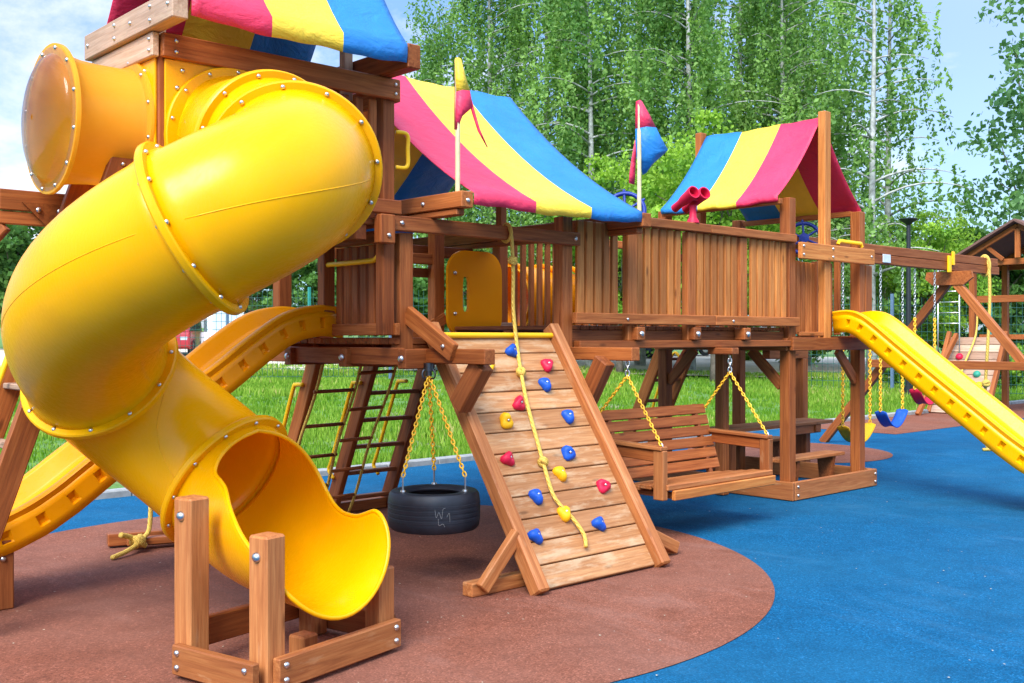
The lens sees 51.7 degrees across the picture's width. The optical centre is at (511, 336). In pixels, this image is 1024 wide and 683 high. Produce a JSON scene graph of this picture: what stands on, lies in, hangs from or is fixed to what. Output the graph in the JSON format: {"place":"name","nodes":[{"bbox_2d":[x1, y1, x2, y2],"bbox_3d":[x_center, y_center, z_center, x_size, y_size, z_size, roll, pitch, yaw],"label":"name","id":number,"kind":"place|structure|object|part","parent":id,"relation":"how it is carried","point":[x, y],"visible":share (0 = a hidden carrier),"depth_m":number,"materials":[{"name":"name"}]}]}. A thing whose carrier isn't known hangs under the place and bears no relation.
{"place":"outdoors","nodes":[
{"label":"outdoors","id":0,"kind":"place"},
{"bbox_2d":[0,348,889,377],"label":"dirt track","id":1,"kind":"structure","parent":0,"point":[702,362],"depth_m":40.61,"materials":[{"name":"soil"}]},
{"bbox_2d":[176,322,202,352],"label":"parked car","id":2,"kind":"object","parent":1,"relation":"on","point":[180,341],"visible":0.14,"depth_m":43.50,"materials":[{"name":"red paint"}]},
{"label":"side window","id":3,"kind":"part","parent":2,"relation":"part of","materials":[{"name":"green glass"}]},
{"bbox_2d":[200,311,243,343],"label":"parked car","id":4,"kind":"object","parent":1,"relation":"on","point":[212,325],"visible":0.06,"depth_m":41.56,"materials":[{"name":"white paint"}]},
{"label":"side window","id":5,"kind":"part","parent":4,"relation":"part of","materials":[{"name":"glass"}]},
{"bbox_2d":[597,325,672,356],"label":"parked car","id":6,"kind":"object","parent":1,"relation":"on","point":[649,350],"visible":0.11,"depth_m":45.25,"materials":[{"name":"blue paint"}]},
{"bbox_2d":[697,326,708,355],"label":"parked car","id":7,"kind":"object","parent":1,"relation":"on","point":[703,352],"visible":0.08,"depth_m":49.48,"materials":[{"name":"silver metal"}]},
{"bbox_2d":[0,328,1023,488],"bbox_3d":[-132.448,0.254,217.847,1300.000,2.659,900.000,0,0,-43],"label":"ground","id":8,"kind":"structure","parent":0,"point":[116,484],"depth_m":22.27,"materials":[{"name":"plant"}]},
{"bbox_2d":[0,210,44,327],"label":"tree","id":9,"kind":"object","parent":8,"relation":"on","point":[16,241],"visible":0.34,"depth_m":48.64,"materials":[{"name":"green plant"}]},
{"bbox_2d":[244,280,302,312],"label":"tree","id":10,"kind":"object","parent":8,"relation":"on","point":[255,304],"visible":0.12,"depth_m":51.70,"materials":[{"name":"green plant"}]},
{"bbox_2d":[263,258,335,337],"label":"tree","id":11,"kind":"object","parent":8,"relation":"on","point":[308,276],"visible":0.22,"depth_m":43.31,"materials":[{"name":"green plant"}]},
{"bbox_2d":[176,287,448,378],"bbox_3d":[-6.797,-0.090,29.500,11.347,2.620,0.093,0,0,-5],"label":"fence","id":12,"kind":"object","parent":8,"relation":"on","point":[227,321],"visible":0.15,"depth_m":29.55,"materials":[{"name":"green metal"}]},
{"bbox_2d":[316,259,413,337],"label":"tree","id":13,"kind":"object","parent":8,"relation":"on","point":[380,336],"depth_m":41.86,"materials":[{"name":"green plant"}]},
{"bbox_2d":[413,259,466,331],"bbox_3d":[-2.625,-0.833,33.190,5.233,4.133,4.481,0,0,-20],"label":"shrub","id":14,"kind":"object","parent":8,"relation":"on","point":[420,284],"visible":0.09,"depth_m":31.98,"materials":[{"name":"green plant"}]},
{"bbox_2d":[386,0,516,337],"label":"birch tree","id":15,"kind":"object","parent":8,"relation":"on","point":[432,68],"visible":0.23,"depth_m":35.74,"materials":[{"name":"green plant"}]},
{"bbox_2d":[413,0,570,268],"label":"birch tree","id":16,"kind":"object","parent":8,"relation":"on","point":[492,51],"visible":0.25,"depth_m":37.49,"materials":[{"name":"green plant"}]},
{"bbox_2d":[467,0,634,257],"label":"birch tree","id":17,"kind":"object","parent":8,"relation":"on","point":[550,2],"visible":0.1,"depth_m":38.98,"materials":[{"name":"green plant"}]},
{"bbox_2d":[95,399,1023,499],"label":"kerb","id":18,"kind":"structure","parent":8,"relation":"on","point":[115,493],"depth_m":12.70,"materials":[{"name":"concrete"}]},
{"bbox_2d":[486,0,694,369],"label":"birch tree","id":19,"kind":"object","parent":8,"relation":"on","point":[576,22],"visible":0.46,"depth_m":34.78,"materials":[{"name":"green plant"}]},
{"bbox_2d":[536,153,681,373],"bbox_3d":[3.437,-2.239,33.084,5.759,7.054,5.625,0,0,15],"label":"leafy tree","id":20,"kind":"object","parent":8,"relation":"on","point":[609,174],"visible":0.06,"depth_m":32.35,"materials":[{"name":"green plant"}]},
{"bbox_2d":[550,0,747,365],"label":"birch tree","id":21,"kind":"object","parent":8,"relation":"on","point":[641,361],"visible":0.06,"depth_m":38.16,"materials":[{"name":"green plant"}]},
{"bbox_2d":[614,108,805,380],"bbox_3d":[5.879,-2.584,31.094,6.346,7.958,6.498,0,0,28],"label":"leafy tree","id":22,"kind":"object","parent":8,"relation":"on","point":[678,152],"visible":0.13,"depth_m":30.12,"materials":[{"name":"green plant"}]},
{"bbox_2d":[607,0,833,370],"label":"birch tree","id":23,"kind":"object","parent":8,"relation":"on","point":[686,25],"visible":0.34,"depth_m":34.87,"materials":[{"name":"green plant"}]},
{"bbox_2d":[725,326,761,359],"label":"bush","id":24,"kind":"object","parent":8,"relation":"on","point":[747,357],"visible":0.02,"depth_m":45.87,"materials":[{"name":"green plant"}]},
{"bbox_2d":[647,0,849,361],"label":"birch tree","id":25,"kind":"object","parent":8,"relation":"on","point":[740,73],"visible":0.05,"depth_m":39.77,"materials":[{"name":"green plant"}]},
{"bbox_2d":[775,335,831,361],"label":"bush","id":26,"kind":"object","parent":8,"relation":"on","point":[815,353],"visible":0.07,"depth_m":43.41,"materials":[{"name":"green plant"}]},
{"bbox_2d":[696,0,912,370],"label":"birch tree","id":27,"kind":"object","parent":8,"relation":"on","point":[784,80],"visible":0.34,"depth_m":36.47,"materials":[{"name":"green plant"}]},
{"bbox_2d":[745,0,924,364],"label":"birch tree","id":28,"kind":"object","parent":8,"relation":"on","point":[792,20],"visible":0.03,"depth_m":40.83,"materials":[{"name":"green plant"}]},
{"bbox_2d":[817,260,883,361],"bbox_3d":[12.663,-1.131,39.979,4.165,4.936,4.390,0,0,10],"label":"tree","id":29,"kind":"object","parent":8,"relation":"on","point":[847,334],"visible":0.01,"depth_m":39.33,"materials":[{"name":"green plant"}]},
{"bbox_2d":[878,358,904,384],"bbox_3d":[11.149,0.798,30.016,1.909,1.383,1.689,0,0,-21],"label":"bush","id":30,"kind":"object","parent":8,"relation":"on","point":[885,376],"visible":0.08,"depth_m":29.96,"materials":[{"name":"green plant"}]},
{"bbox_2d":[804,0,994,377],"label":"birch tree","id":31,"kind":"object","parent":8,"relation":"on","point":[871,161],"visible":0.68,"depth_m":32.92,"materials":[{"name":"green plant"}]},
{"bbox_2d":[821,0,987,329],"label":"birch tree","id":32,"kind":"object","parent":8,"relation":"on","point":[916,43],"visible":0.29,"depth_m":36.42,"materials":[{"name":"green plant"}]},
{"bbox_2d":[899,218,917,395],"bbox_3d":[9.753,-0.719,26.000,0.435,4.422,0.435,0,0,-43],"label":"street lamp","id":33,"kind":"object","parent":8,"relation":"on","point":[908,222],"visible":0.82,"depth_m":25.95,"materials":[{"name":"black metal"}]},
{"bbox_2d":[796,294,1023,394],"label":"fence","id":34,"kind":"object","parent":8,"relation":"on","point":[891,305],"visible":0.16,"depth_m":27.31,"materials":[{"name":"green metal"}]},
{"bbox_2d":[865,209,1001,344],"bbox_3d":[13.340,-1.353,33.937,4.471,5.607,4.578,0,0,26],"label":"leafy tree","id":35,"kind":"object","parent":8,"relation":"on","point":[935,230],"visible":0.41,"depth_m":33.29,"materials":[{"name":"green plant"}]},
{"bbox_2d":[912,225,999,352],"bbox_3d":[16.061,-1.287,38.052,4.628,5.485,4.877,0,0,-1],"label":"tree","id":36,"kind":"object","parent":8,"relation":"on","point":[981,231],"visible":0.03,"depth_m":36.81,"materials":[{"name":"green plant"}]},
{"bbox_2d":[945,254,1023,376],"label":"tree","id":37,"kind":"object","parent":8,"relation":"on","point":[1016,282],"visible":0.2,"depth_m":35.37,"materials":[{"name":"green plant"}]},
{"bbox_2d":[951,0,1023,232],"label":"broadleaf tree","id":38,"kind":"object","parent":8,"relation":"on","point":[1016,201],"visible":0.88,"depth_m":33.63,"materials":[{"name":"green plant"}]},
{"bbox_2d":[997,343,1023,387],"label":"bush","id":39,"kind":"object","parent":8,"relation":"on","point":[1012,377],"visible":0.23,"depth_m":29.64,"materials":[{"name":"green plant"}]},
{"bbox_2d":[0,0,1023,331],"label":"sky","id":40,"kind":"structure","parent":0,"point":[27,27],"materials":[{"name":"white"}]},
{"bbox_2d":[49,418,1023,682],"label":"rubber ground","id":41,"kind":"structure","parent":0,"point":[919,516],"depth_m":7.30,"materials":[{"name":"blue rubber"}]},
{"bbox_2d":[0,505,774,682],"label":"brown rubber circle","id":42,"kind":"object","parent":41,"relation":"on","point":[99,615],"visible":0.52,"depth_m":5.84,"materials":[{"name":"brown rubber"}]},
{"bbox_2d":[107,507,173,559],"bbox_3d":[-2.569,0.443,7.781,0.971,2.187,0.521,0,0,-43],"label":"rope swing","id":43,"kind":"object","parent":42,"relation":"on","point":[136,539],"visible":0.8,"depth_m":7.67,"materials":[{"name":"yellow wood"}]},
{"bbox_2d":[0,305,342,609],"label":"wavy slide","id":44,"kind":"object","parent":42,"relation":"on","point":[63,484],"visible":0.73,"depth_m":6.68,"materials":[{"name":"yellow plastic"}]},
{"bbox_2d":[1,67,400,682],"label":"spiral slide","id":45,"kind":"object","parent":42,"relation":"on","point":[235,192],"visible":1,"depth_m":4.74,"materials":[{"name":"yellow plastic"}]},
{"bbox_2d":[0,0,419,540],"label":"raised cabin","id":46,"kind":"object","parent":42,"relation":"on","point":[88,126],"visible":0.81,"depth_m":5.98,"materials":[{"name":"brown wood"}]},
{"bbox_2d":[107,0,407,67],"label":"canopy","id":47,"kind":"object","parent":46,"relation":"attached to","point":[299,29],"visible":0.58,"depth_m":6.32,"materials":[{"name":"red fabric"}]},
{"bbox_2d":[282,344,428,511],"bbox_3d":[-1.321,0.790,9.009,1.347,1.535,0.851,0,0,-43],"label":"ladder","id":48,"kind":"object","parent":42,"relation":"on","point":[357,419],"visible":0.69,"depth_m":9.08,"materials":[{"name":"brown wood"}]},
{"bbox_2d":[297,364,396,512],"bbox_3d":[-1.419,0.845,8.638,0.784,1.322,0.621,0,0,-43],"label":"rope ladder","id":49,"kind":"object","parent":48,"relation":"hanging from","point":[334,454],"visible":0.76,"depth_m":8.64,"materials":[{"name":"brown wood"}]},
{"bbox_2d":[271,111,650,412],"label":"play deck","id":50,"kind":"structure","parent":42,"relation":"on","point":[456,243],"depth_m":7.48,"materials":[{"name":"brown wood"}]},
{"bbox_2d":[388,363,479,534],"bbox_3d":[-0.497,0.694,6.744,0.589,1.052,0.589,0,0,-43],"label":"tire swing","id":51,"kind":"object","parent":50,"relation":"hanging from","point":[434,508],"visible":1,"depth_m":6.55,"materials":[{"name":"rubber"}]},
{"bbox_2d":[454,58,487,190],"bbox_3d":[-0.266,-1.377,6.880,0.219,0.869,0.049,0,0,-5],"label":"pennant","id":52,"kind":"object","parent":50,"relation":"on","point":[463,103],"visible":0.95,"depth_m":6.86,"materials":[{"name":"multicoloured fabric"}]},
{"bbox_2d":[353,75,641,233],"bbox_3d":[-0.629,-1.445,8.491,1.670,1.217,2.967,0,0,-43],"label":"canopy","id":53,"kind":"object","parent":50,"relation":"attached to","point":[520,162],"visible":0.59,"depth_m":8.00,"materials":[{"name":"multicoloured fabric"}]},
{"bbox_2d":[501,222,587,547],"bbox_3d":[0.161,0.263,7.112,0.187,2.158,1.025,0,0,-31],"label":"climbing rope","id":54,"kind":"object","parent":50,"relation":"hanging from","point":[542,461],"visible":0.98,"depth_m":7.25,"materials":[{"name":"yellow fabric"}]},
{"bbox_2d":[508,263,582,325],"bbox_3d":[0.272,-0.369,10.740,0.902,0.750,0.749,0,0,-43],"label":"crawl tube","id":55,"kind":"object","parent":50,"relation":"attached to","point":[509,295],"visible":0.1,"depth_m":10.62,"materials":[{"name":"orange plastic"}]},
{"bbox_2d":[629,100,667,210],"bbox_3d":[1.052,-1.388,8.115,0.301,0.845,0.104,0,0,-4],"label":"pennant","id":56,"kind":"object","parent":50,"relation":"on","point":[650,149],"visible":0.94,"depth_m":8.09,"materials":[{"name":"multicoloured fabric"}]},
{"bbox_2d":[427,322,679,597],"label":"climbing wall","id":57,"kind":"structure","parent":42,"relation":"on","point":[596,492],"depth_m":7.00,"materials":[{"name":"brown wood"}]},
{"bbox_2d":[623,349,691,441],"bbox_3d":[1.570,0.790,11.750,0.550,1.532,0.841,0,0,-43],"label":"ladder","id":58,"kind":"object","parent":41,"relation":"on","point":[648,382],"visible":0.33,"depth_m":11.51,"materials":[{"name":"brown wood"}]},
{"bbox_2d":[695,436,779,470],"bbox_3d":[2.634,1.361,12.055,1.600,0.353,0.219,0,0,-43],"label":"bench","id":59,"kind":"object","parent":41,"relation":"on","point":[776,446],"visible":0.18,"depth_m":12.41,"materials":[{"name":"brown wood"}]},
{"bbox_2d":[627,111,876,500],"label":"play fort","id":60,"kind":"structure","parent":41,"relation":"on","point":[808,294],"depth_m":10.42,"materials":[{"name":"brown wood"}]},
{"bbox_2d":[661,118,860,220],"bbox_3d":[2.576,-1.712,10.929,1.547,0.933,1.401,0,0,-43],"label":"canopy","id":61,"kind":"object","parent":60,"relation":"attached to","point":[774,163],"visible":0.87,"depth_m":10.78,"materials":[{"name":"multicoloured fabric"}]},
{"bbox_2d":[796,220,817,253],"bbox_3d":[3.021,-1.020,10.976,0.368,0.395,0.223,0,0,4],"label":"steering wheel","id":62,"kind":"object","parent":60,"relation":"attached to","point":[803,236],"visible":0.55,"depth_m":10.92,"materials":[{"name":"blue plastic"}]},
{"bbox_2d":[832,310,1023,473],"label":"open slide","id":63,"kind":"object","parent":60,"relation":"attached to","point":[991,422],"visible":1,"depth_m":9.88,"materials":[{"name":"yellow plastic"}]},
{"bbox_2d":[710,418,832,470],"bbox_3d":[2.695,1.233,11.295,2.140,0.610,0.378,0,0,-43],"label":"picnic table","id":64,"kind":"object","parent":41,"relation":"on","point":[805,427],"visible":0.45,"depth_m":11.50,"materials":[{"name":"brown wood"}]},
{"bbox_2d":[687,443,892,462],"bbox_3d":[3.707,1.539,14.212,2.660,0.001,2.660,0,0,-43],"label":"brown rubber circle","id":65,"kind":"object","parent":41,"relation":"on","point":[871,454],"visible":0.37,"depth_m":14.08,"materials":[{"name":"brown rubber"}]},
{"bbox_2d":[773,450,844,480],"bbox_3d":[2.953,1.361,10.630,1.140,0.353,0.219,0,0,-43],"label":"bench","id":66,"kind":"object","parent":41,"relation":"on","point":[826,461],"visible":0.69,"depth_m":10.83,"materials":[{"name":"brown wood"}]},
{"bbox_2d":[796,237,1023,442],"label":"swing set","id":67,"kind":"object","parent":41,"relation":"on","point":[958,275],"visible":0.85,"depth_m":13.83,"materials":[{"name":"red wood"}]},
{"bbox_2d":[837,263,875,441],"bbox_3d":[4.050,0.181,12.421,0.653,2.122,0.155,0,0,-43],"label":"swing","id":68,"kind":"object","parent":67,"relation":"hanging from","point":[844,431],"visible":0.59,"depth_m":12.33,"materials":[{"name":"yellow plastic"}]},
{"bbox_2d":[875,264,907,427],"bbox_3d":[4.665,0.116,12.986,0.583,1.992,0.155,0,0,-43],"label":"swing","id":69,"kind":"object","parent":67,"relation":"hanging from","point":[899,417],"visible":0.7,"depth_m":12.94,"materials":[{"name":"blue plastic"}]},
{"bbox_2d":[909,268,935,404],"bbox_3d":[5.301,-0.004,13.572,0.573,1.751,0.155,0,0,-43],"label":"swing","id":70,"kind":"object","parent":67,"relation":"hanging from","point":[917,396],"visible":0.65,"depth_m":13.48,"materials":[{"name":"red plastic"}]},
{"bbox_2d":[980,254,990,450],"bbox_3d":[6.542,0.197,14.525,0.205,2.701,0.614,0,0,19],"label":"climbing rope","id":71,"kind":"object","parent":67,"relation":"hanging from","point":[985,383],"visible":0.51,"depth_m":14.71,"materials":[{"name":"yellow fabric"}]},
{"bbox_2d":[821,403,1023,433],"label":"brown rubber strip","id":72,"kind":"object","parent":41,"relation":"on","point":[922,422],"visible":0.5,"depth_m":18.81,"materials":[{"name":"brown rubber"}]},
{"bbox_2d":[915,219,1023,415],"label":"distant playset","id":73,"kind":"object","parent":41,"relation":"on","point":[1003,244],"visible":0.51,"depth_m":21.55,"materials":[{"name":"red wood"}]},
{"bbox_2d":[449,218,799,494],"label":"bridge","id":74,"kind":"structure","parent":0,"point":[714,277],"depth_m":8.98,"materials":[{"name":"brown wood"}]},
{"bbox_2d":[614,189,646,212],"bbox_3d":[1.002,-1.110,9.390,0.379,0.407,0.225,0,0,4],"label":"steering wheel","id":75,"kind":"object","parent":74,"relation":"attached to","point":[624,193],"visible":0.22,"depth_m":9.36,"materials":[{"name":"blue plastic"}]},
{"bbox_2d":[600,355,775,500],"bbox_3d":[1.411,0.681,8.599,1.465,1.088,0.777,0,0,-43],"label":"bench swing","id":76,"kind":"object","parent":74,"relation":"hanging from","point":[633,452],"visible":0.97,"depth_m":8.68,"materials":[{"name":"brown wood"}]},
{"bbox_2d":[671,186,710,222],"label":"toy binoculars","id":77,"kind":"object","parent":74,"relation":"on","point":[691,198],"visible":0.98,"depth_m":8.94,"materials":[{"name":"red plastic"}]}
]}

